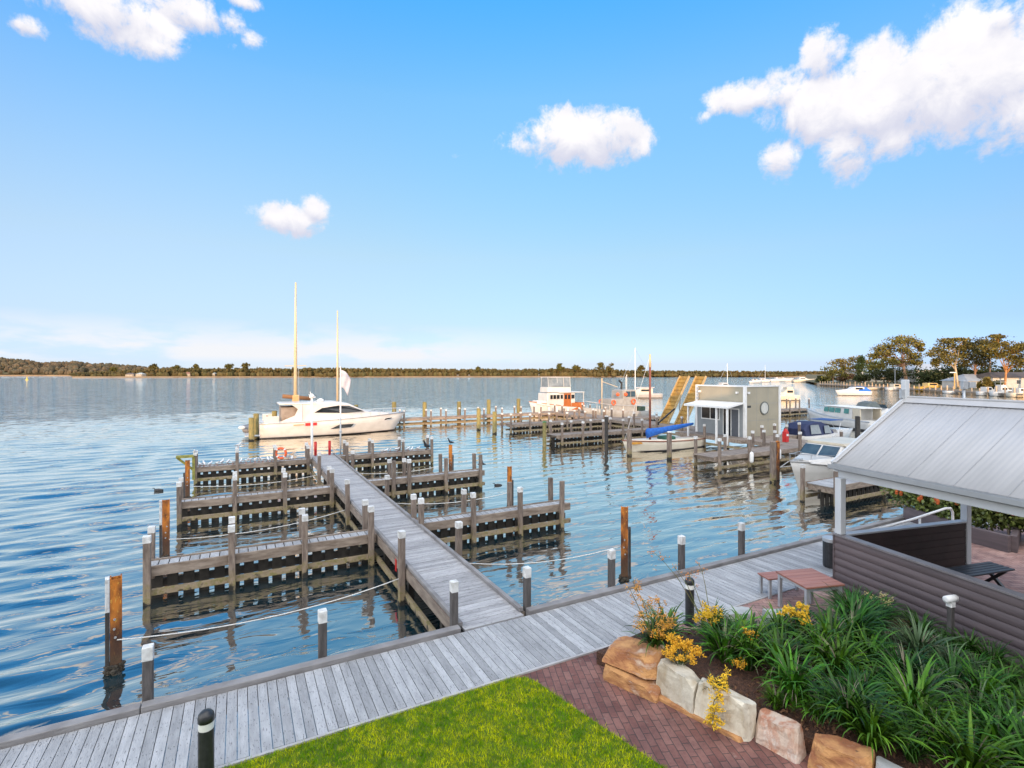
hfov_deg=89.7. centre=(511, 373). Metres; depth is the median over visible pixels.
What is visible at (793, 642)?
strappy plant
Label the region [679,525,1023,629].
brick paving
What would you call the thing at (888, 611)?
kangaroo paw
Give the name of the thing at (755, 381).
moored boat
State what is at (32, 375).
shore
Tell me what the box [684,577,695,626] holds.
bollard light
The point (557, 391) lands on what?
trawler yacht
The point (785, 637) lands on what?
strappy plant
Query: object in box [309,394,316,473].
lamp pole
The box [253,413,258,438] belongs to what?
mooring pile
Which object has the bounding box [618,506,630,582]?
rusty pile
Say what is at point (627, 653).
sandstone block
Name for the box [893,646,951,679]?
strappy plant
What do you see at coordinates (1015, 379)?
house
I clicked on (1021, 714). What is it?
strappy plant
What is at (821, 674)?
strappy plant
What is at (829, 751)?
sandstone block
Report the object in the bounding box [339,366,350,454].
flagpole
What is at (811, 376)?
shore ground
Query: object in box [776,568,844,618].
picnic table
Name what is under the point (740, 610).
sandstone block
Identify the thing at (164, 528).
rusty pile
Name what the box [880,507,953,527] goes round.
handrail
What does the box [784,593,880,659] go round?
strappy plant
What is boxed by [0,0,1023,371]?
sky
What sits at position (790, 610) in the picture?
kangaroo paw
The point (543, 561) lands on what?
mooring rope
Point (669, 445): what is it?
mooring pile
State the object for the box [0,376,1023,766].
water
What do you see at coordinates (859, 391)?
moored boat
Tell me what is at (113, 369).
shore tree
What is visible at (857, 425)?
mooring pile
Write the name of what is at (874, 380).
house
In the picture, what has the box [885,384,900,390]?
moored boat
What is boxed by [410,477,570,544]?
finger pier
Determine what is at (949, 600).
bollard light
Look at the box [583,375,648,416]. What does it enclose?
fishing boat
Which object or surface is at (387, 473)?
mooring rope
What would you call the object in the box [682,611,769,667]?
strappy plant
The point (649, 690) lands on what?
sandstone block
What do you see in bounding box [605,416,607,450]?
mooring pile
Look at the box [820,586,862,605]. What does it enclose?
strappy plant
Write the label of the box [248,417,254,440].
mooring pile
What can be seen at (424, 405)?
mooring pile
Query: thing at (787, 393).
moored boat
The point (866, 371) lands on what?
broadleaf tree
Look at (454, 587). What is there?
mooring post
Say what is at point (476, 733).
grass
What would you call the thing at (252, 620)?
mooring rope
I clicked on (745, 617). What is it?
strappy plant
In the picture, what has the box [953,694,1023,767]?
strappy plant
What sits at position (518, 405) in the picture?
mooring pile
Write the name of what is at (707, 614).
kangaroo paw
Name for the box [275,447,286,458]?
lifebuoy
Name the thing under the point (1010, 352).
gum tree
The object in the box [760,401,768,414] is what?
round window
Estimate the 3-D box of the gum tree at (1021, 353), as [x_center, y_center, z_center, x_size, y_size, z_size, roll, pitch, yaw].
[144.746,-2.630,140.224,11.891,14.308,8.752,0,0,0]
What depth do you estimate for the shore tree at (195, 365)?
749.13 m
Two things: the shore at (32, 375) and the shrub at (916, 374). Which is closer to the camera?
the shrub at (916, 374)
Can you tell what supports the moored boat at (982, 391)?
on the water
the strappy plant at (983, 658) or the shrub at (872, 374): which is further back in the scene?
the shrub at (872, 374)
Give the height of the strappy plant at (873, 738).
0.697 m
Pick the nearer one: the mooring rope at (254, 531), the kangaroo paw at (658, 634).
the kangaroo paw at (658, 634)
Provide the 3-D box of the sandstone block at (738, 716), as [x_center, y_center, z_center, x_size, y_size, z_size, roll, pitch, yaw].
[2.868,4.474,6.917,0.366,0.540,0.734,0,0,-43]
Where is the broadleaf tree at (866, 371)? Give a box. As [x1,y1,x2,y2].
[862,359,888,382]
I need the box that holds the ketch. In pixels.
[282,282,341,401]
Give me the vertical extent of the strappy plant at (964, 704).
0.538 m
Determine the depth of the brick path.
6.91 m
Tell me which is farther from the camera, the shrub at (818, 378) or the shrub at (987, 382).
the shrub at (818, 378)
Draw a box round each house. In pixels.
[831,370,864,381]
[856,373,889,381]
[898,364,946,381]
[940,374,982,387]
[976,372,1023,387]
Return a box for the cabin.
[684,384,780,445]
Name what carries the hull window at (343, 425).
in the motor cruiser
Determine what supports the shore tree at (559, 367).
on the shore at (335, 376)
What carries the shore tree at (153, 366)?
on the shore at (335, 376)
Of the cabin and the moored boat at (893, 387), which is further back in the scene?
the moored boat at (893, 387)
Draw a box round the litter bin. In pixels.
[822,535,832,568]
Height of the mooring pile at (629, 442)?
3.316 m
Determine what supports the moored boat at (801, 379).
on the water
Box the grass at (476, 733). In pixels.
[224,674,667,767]
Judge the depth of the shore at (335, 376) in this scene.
752.30 m
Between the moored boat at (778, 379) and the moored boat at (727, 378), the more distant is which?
the moored boat at (778, 379)
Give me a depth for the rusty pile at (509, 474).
20.92 m
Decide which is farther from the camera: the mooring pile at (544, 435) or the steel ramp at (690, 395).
the steel ramp at (690, 395)
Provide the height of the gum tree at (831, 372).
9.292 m
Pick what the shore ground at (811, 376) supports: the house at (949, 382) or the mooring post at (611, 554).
the house at (949, 382)
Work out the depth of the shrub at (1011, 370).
158.87 m
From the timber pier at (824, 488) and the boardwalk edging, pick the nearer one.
the boardwalk edging
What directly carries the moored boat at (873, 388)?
on the water
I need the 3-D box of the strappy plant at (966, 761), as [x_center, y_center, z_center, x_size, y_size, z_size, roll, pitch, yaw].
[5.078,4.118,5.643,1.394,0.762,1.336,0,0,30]
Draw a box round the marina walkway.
[542,405,842,456]
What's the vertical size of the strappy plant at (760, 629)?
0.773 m
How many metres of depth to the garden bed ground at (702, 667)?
7.32 m
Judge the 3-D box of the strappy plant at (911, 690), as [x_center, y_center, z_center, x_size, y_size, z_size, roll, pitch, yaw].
[5.215,4.072,6.635,1.469,0.803,1.408,0,0,-42]
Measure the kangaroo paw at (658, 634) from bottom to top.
1.065 m
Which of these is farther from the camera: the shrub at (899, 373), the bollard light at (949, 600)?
the shrub at (899, 373)
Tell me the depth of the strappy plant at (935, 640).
8.16 m
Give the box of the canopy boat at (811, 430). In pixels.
[784,418,852,439]
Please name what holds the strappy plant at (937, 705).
on the garden bed ground at (702, 667)
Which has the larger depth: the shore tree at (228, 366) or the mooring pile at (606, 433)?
the shore tree at (228, 366)
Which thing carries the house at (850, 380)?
on the shore ground at (811, 376)
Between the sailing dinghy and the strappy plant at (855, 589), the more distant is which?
the sailing dinghy
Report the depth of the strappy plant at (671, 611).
8.74 m
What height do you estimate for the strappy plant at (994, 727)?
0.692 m
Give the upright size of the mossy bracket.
1.220 m
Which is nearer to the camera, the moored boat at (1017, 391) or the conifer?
the moored boat at (1017, 391)
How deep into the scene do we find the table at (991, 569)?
11.21 m
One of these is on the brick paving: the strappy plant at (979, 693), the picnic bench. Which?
the picnic bench
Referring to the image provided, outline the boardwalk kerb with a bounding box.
[0,515,903,764]
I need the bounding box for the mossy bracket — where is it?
[176,454,194,479]
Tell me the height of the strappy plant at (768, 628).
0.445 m
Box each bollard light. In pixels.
[197,708,214,767]
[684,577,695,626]
[942,594,958,646]
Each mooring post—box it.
[142,643,153,701]
[318,608,326,658]
[449,579,458,625]
[523,566,530,615]
[607,548,615,586]
[677,535,685,569]
[738,522,744,555]
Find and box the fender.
[750,451,753,462]
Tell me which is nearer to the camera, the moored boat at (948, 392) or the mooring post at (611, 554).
the mooring post at (611, 554)
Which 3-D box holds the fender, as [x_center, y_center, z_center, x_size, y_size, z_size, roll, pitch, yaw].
[13.929,4.797,29.952,0.240,0.805,0.234,0,0,-28]
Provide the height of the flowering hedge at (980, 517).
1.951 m
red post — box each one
[314,441,316,455]
[328,441,331,454]
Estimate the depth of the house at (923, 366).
197.66 m
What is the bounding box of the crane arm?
[658,408,674,424]
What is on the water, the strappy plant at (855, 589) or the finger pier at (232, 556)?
the finger pier at (232, 556)
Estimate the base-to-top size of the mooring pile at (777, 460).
3.566 m
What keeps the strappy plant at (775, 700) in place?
on the garden bed ground at (702, 667)
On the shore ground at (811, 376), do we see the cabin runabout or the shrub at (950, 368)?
the shrub at (950, 368)
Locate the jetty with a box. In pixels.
[310,451,524,631]
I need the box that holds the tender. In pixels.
[238,424,248,432]
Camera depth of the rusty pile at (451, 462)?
27.59 m
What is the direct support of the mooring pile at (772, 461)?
in the water
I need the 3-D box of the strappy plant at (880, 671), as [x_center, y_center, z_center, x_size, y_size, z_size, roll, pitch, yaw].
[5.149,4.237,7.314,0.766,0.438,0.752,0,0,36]
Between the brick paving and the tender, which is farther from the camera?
the tender
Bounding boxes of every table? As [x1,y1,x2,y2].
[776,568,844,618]
[946,561,1014,587]
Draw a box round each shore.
[0,374,69,375]
[72,374,805,377]
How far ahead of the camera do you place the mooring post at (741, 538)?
13.21 m
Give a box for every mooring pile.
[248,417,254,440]
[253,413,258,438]
[392,402,395,411]
[422,402,426,421]
[457,401,460,419]
[476,408,480,430]
[487,399,490,418]
[492,411,496,433]
[517,399,519,417]
[543,421,546,446]
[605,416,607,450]
[627,429,631,456]
[667,431,671,459]
[770,441,775,482]
[776,441,779,480]
[855,416,859,435]
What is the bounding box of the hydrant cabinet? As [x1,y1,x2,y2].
[782,429,788,441]
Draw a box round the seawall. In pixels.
[817,383,1011,394]
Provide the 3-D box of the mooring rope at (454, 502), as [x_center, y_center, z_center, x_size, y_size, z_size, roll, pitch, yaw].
[-2.444,4.977,20.391,4.667,0.314,0.024,0,0,-12]
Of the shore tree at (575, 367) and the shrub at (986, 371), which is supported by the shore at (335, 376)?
the shore tree at (575, 367)
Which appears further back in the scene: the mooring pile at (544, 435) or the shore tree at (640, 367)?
the shore tree at (640, 367)
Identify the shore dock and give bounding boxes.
[819,381,1023,397]
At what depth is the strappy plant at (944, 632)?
8.46 m
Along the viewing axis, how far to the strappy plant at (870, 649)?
7.73 m
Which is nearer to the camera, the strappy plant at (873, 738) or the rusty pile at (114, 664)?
the strappy plant at (873, 738)
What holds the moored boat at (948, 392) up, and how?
on the water
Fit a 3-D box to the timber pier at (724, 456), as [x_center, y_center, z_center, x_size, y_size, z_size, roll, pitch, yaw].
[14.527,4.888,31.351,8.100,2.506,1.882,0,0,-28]
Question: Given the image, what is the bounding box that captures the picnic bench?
[757,571,798,598]
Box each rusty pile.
[102,574,125,675]
[159,499,169,557]
[183,460,191,497]
[449,445,453,470]
[507,466,513,505]
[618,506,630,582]
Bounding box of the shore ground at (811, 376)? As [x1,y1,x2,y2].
[806,374,1011,389]
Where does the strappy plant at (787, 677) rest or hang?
on the garden bed ground at (702, 667)
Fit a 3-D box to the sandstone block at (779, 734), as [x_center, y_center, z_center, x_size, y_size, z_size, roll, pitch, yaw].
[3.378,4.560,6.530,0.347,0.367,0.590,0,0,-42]
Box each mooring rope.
[117,578,398,639]
[169,510,343,539]
[191,475,315,486]
[360,465,442,473]
[397,493,505,503]
[470,546,620,564]
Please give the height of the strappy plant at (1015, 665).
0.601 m
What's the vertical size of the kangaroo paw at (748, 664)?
0.721 m
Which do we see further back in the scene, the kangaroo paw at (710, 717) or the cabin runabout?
the cabin runabout
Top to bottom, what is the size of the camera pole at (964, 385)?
5.350 m
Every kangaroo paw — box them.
[621,579,684,656]
[650,552,742,641]
[662,631,706,665]
[701,665,732,729]
[706,613,791,676]
[767,598,834,646]
[845,586,912,627]
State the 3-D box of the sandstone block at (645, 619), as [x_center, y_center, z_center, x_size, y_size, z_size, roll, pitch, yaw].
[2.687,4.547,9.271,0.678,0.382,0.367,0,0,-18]
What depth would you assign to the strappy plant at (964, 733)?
5.93 m
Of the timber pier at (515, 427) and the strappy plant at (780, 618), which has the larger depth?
the timber pier at (515, 427)
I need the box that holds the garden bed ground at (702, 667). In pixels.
[597,616,1023,767]
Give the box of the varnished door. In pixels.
[564,393,570,405]
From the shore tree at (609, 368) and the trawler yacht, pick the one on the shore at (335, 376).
the shore tree at (609, 368)
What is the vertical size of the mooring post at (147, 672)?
1.508 m
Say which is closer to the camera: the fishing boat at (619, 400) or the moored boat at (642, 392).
the fishing boat at (619, 400)
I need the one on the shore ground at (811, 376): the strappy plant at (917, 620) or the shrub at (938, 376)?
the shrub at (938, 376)
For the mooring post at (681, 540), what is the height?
1.508 m
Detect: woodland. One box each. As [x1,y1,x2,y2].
[0,357,210,374]
[67,367,836,376]
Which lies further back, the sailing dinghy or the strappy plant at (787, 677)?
the sailing dinghy
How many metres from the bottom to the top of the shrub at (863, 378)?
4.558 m
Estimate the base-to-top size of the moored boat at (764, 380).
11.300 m
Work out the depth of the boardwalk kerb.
8.19 m
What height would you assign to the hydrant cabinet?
0.920 m
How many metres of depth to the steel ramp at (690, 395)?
47.34 m
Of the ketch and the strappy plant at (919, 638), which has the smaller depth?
the strappy plant at (919, 638)
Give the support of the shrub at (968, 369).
on the shore ground at (811, 376)
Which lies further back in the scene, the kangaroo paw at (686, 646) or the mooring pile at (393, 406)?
the mooring pile at (393, 406)
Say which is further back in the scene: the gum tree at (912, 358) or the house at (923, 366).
the house at (923, 366)
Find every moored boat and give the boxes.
[619,349,662,397]
[718,363,733,384]
[748,379,762,382]
[759,368,770,381]
[769,377,793,381]
[781,383,799,399]
[792,377,812,381]
[835,386,871,395]
[856,401,889,415]
[867,387,880,389]
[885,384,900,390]
[915,383,941,391]
[942,391,961,393]
[976,387,993,395]
[989,382,1011,395]
[1006,388,1023,396]
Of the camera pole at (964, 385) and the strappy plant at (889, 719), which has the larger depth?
the camera pole at (964, 385)
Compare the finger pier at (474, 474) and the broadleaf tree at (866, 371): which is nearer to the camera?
the finger pier at (474, 474)
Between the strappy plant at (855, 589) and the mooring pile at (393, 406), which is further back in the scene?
the mooring pile at (393, 406)
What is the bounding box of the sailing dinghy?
[622,354,705,451]
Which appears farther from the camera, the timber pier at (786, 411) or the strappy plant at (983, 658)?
the timber pier at (786, 411)
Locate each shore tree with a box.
[109,367,117,371]
[148,363,158,369]
[191,363,200,370]
[224,364,233,369]
[241,362,249,369]
[556,363,564,370]
[572,365,580,371]
[595,362,604,369]
[605,362,613,371]
[637,365,644,370]
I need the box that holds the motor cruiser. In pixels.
[244,392,405,438]
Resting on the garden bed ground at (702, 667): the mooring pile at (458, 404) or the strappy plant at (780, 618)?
the strappy plant at (780, 618)
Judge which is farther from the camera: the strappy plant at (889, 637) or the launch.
the launch
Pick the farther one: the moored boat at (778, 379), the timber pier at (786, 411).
the moored boat at (778, 379)
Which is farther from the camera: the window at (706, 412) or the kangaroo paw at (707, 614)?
the window at (706, 412)
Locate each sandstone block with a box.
[602,636,665,679]
[602,663,660,703]
[644,613,679,630]
[656,657,699,715]
[659,694,742,742]
[694,678,756,741]
[717,606,752,625]
[755,708,805,763]
[761,608,792,629]
[808,733,874,767]
[875,757,901,767]
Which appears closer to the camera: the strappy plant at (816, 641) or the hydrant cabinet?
the strappy plant at (816, 641)
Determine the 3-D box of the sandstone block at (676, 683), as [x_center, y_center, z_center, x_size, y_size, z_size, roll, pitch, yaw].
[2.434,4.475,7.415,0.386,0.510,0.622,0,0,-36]
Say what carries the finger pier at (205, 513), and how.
on the water
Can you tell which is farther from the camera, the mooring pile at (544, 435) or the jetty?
the mooring pile at (544, 435)
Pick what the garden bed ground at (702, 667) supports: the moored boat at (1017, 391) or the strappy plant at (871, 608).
the strappy plant at (871, 608)
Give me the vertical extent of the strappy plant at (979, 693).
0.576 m
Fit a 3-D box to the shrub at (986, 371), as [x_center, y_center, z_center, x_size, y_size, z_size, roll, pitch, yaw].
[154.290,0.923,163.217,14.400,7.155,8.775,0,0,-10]
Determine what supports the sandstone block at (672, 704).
on the brick path
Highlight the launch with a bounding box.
[806,404,881,430]
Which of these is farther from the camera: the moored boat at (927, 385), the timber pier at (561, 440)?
the moored boat at (927, 385)
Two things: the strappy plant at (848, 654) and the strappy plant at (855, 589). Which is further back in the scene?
the strappy plant at (855, 589)
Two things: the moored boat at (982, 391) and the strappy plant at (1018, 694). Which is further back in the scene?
the moored boat at (982, 391)
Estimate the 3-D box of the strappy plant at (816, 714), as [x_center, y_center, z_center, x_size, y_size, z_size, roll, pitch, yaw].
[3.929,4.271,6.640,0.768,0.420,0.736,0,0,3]
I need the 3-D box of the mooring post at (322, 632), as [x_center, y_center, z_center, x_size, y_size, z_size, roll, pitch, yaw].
[-3.112,4.636,8.457,0.136,1.508,0.136,0,0,-28]
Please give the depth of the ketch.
51.67 m
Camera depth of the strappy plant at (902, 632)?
8.48 m
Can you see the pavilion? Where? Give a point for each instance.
(966, 453)
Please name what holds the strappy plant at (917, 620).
on the garden bed ground at (702, 667)
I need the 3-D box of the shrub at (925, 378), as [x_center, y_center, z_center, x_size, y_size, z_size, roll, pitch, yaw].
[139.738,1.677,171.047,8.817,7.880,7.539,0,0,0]
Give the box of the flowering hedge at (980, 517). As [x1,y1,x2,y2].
[879,486,1023,534]
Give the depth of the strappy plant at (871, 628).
8.44 m
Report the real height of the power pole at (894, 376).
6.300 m
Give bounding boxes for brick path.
[515,652,809,767]
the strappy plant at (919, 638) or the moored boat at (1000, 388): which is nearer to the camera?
the strappy plant at (919, 638)
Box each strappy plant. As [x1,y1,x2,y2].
[632,599,696,640]
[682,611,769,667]
[701,608,771,642]
[722,604,795,657]
[732,611,825,684]
[747,616,778,645]
[750,602,808,638]
[755,631,850,717]
[757,676,799,710]
[764,623,816,658]
[780,608,862,675]
[780,654,917,731]
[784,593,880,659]
[790,685,842,726]
[791,622,882,680]
[799,659,837,687]
[800,593,912,648]
[803,676,837,704]
[807,675,937,763]
[810,589,903,636]
[811,609,861,634]
[815,583,878,616]
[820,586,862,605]
[824,653,898,722]
[834,619,916,669]
[835,583,878,600]
[837,614,888,638]
[839,658,895,698]
[851,658,893,690]
[858,630,954,698]
[859,645,981,726]
[860,589,905,620]
[868,705,958,767]
[869,690,918,738]
[870,622,909,649]
[874,670,979,745]
[879,695,1005,762]
[880,609,975,661]
[884,652,976,706]
[886,623,929,645]
[892,603,952,635]
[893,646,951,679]
[899,704,1023,767]
[912,637,991,677]
[913,643,1003,701]
[916,691,991,738]
[917,628,970,653]
[922,624,960,646]
[922,644,1023,710]
[930,683,1007,735]
[933,670,1019,717]
[935,627,1012,659]
[944,680,1023,746]
[949,691,1023,767]
[950,648,1003,673]
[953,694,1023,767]
[957,632,1023,670]
[960,651,1018,693]
[962,673,1023,718]
[977,654,1023,694]
[995,650,1023,682]
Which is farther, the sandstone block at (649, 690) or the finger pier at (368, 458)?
the finger pier at (368, 458)
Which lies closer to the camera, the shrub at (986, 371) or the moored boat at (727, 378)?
the shrub at (986, 371)
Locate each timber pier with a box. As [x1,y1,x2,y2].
[397,403,590,427]
[501,408,660,434]
[547,416,658,446]
[693,430,801,472]
[781,397,809,416]
[800,464,892,508]
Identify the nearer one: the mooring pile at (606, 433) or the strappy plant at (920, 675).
the strappy plant at (920, 675)
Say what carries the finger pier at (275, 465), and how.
on the water
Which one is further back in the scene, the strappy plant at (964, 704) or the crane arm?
the crane arm
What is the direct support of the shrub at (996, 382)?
on the shore ground at (811, 376)
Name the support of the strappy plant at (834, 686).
on the garden bed ground at (702, 667)
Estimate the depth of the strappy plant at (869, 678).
7.12 m
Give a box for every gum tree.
[819,363,853,382]
[826,355,873,371]
[864,334,925,379]
[925,336,970,387]
[953,336,996,374]
[977,333,1023,384]
[980,334,1002,371]
[1016,342,1023,363]
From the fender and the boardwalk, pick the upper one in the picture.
the fender
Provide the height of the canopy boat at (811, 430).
2.250 m
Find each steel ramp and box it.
[658,376,689,423]
[674,376,706,424]
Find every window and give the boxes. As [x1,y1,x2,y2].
[315,406,362,412]
[331,424,353,428]
[701,407,719,419]
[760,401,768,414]
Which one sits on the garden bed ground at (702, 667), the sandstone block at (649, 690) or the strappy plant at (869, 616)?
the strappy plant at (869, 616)
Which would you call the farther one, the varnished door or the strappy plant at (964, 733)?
the varnished door
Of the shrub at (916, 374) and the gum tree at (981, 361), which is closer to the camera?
the gum tree at (981, 361)
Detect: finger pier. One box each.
[142,499,376,605]
[176,466,335,527]
[193,442,311,484]
[338,435,432,469]
[367,453,484,499]
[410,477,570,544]
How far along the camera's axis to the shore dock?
150.76 m
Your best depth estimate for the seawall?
159.12 m
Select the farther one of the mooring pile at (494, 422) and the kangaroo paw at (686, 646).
the mooring pile at (494, 422)
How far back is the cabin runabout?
24.68 m
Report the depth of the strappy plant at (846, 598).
9.38 m
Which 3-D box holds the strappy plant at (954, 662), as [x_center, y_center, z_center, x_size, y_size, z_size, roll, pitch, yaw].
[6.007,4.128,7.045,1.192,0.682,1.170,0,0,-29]
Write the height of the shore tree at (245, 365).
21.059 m
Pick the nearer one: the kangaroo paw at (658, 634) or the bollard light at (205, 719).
the bollard light at (205, 719)
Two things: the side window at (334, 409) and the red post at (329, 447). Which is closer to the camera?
the red post at (329, 447)
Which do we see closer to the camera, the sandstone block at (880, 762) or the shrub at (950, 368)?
the sandstone block at (880, 762)
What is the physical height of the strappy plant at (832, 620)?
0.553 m
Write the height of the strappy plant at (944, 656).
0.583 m
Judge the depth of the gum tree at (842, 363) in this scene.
243.55 m
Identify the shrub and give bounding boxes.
[814,375,835,382]
[836,372,854,381]
[851,374,870,382]
[866,368,898,383]
[875,366,911,383]
[898,366,941,384]
[916,367,948,383]
[922,365,966,384]
[937,360,976,376]
[962,366,994,373]
[973,365,1023,373]
[976,376,993,388]
[990,380,1003,388]
[998,363,1023,371]
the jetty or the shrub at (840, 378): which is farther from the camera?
the shrub at (840, 378)
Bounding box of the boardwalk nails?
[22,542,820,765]
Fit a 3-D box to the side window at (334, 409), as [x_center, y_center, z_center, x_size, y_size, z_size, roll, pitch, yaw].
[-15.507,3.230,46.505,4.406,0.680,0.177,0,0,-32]
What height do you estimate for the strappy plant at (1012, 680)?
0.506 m
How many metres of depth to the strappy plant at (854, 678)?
6.99 m
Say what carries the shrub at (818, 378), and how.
on the shore ground at (811, 376)
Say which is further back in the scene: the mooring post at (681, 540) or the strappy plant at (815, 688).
the mooring post at (681, 540)
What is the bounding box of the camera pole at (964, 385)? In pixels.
[960,381,975,397]
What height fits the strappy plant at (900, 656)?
0.673 m
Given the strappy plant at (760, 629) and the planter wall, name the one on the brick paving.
the planter wall
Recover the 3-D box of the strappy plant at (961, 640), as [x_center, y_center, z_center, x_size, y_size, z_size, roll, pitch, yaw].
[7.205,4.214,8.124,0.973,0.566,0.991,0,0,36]
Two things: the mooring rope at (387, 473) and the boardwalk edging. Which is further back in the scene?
the mooring rope at (387, 473)
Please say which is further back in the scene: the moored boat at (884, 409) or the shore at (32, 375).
the shore at (32, 375)
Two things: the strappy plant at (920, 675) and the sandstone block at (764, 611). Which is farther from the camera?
the sandstone block at (764, 611)
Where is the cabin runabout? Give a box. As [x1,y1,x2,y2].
[780,437,855,489]
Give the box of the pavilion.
[827,380,1023,671]
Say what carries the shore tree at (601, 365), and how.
on the shore at (335, 376)
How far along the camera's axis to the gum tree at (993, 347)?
157.81 m
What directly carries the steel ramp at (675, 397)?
on the marina walkway
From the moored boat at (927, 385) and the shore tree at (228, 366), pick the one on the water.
the moored boat at (927, 385)
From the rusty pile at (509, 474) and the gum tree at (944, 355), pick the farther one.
the gum tree at (944, 355)
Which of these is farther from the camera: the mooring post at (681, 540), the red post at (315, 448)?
the red post at (315, 448)
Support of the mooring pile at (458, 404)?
in the water
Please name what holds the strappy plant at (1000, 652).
on the garden bed ground at (702, 667)
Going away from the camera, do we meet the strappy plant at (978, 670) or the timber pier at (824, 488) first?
the strappy plant at (978, 670)
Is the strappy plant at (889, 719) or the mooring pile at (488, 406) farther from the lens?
the mooring pile at (488, 406)
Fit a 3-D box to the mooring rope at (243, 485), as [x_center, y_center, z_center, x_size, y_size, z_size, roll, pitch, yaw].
[-11.726,4.990,23.665,5.240,0.221,0.024,0,0,-26]
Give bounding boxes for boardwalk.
[0,517,989,767]
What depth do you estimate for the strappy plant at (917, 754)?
5.94 m
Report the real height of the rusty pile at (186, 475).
2.950 m
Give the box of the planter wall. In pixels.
[903,506,1020,552]
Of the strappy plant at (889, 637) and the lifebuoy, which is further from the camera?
the lifebuoy
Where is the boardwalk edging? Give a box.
[214,524,997,767]
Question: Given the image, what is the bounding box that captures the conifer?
[854,355,866,381]
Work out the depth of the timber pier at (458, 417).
57.05 m
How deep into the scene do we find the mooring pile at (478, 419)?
50.20 m
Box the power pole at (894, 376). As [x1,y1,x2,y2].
[894,369,895,383]
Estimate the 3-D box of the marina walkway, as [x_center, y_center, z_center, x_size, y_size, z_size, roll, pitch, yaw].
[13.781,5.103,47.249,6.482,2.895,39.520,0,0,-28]
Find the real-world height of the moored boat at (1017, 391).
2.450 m
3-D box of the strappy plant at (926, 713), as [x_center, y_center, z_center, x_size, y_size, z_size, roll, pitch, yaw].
[5.056,4.150,6.358,1.146,0.654,1.196,0,0,21]
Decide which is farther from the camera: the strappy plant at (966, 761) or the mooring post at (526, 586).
the mooring post at (526, 586)
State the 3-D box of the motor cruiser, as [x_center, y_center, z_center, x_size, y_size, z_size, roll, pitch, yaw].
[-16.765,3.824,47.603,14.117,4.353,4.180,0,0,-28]
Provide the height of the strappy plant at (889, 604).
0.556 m
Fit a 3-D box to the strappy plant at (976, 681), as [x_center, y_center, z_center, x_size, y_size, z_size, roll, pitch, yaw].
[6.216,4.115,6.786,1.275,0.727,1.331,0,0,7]
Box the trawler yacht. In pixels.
[529,377,583,411]

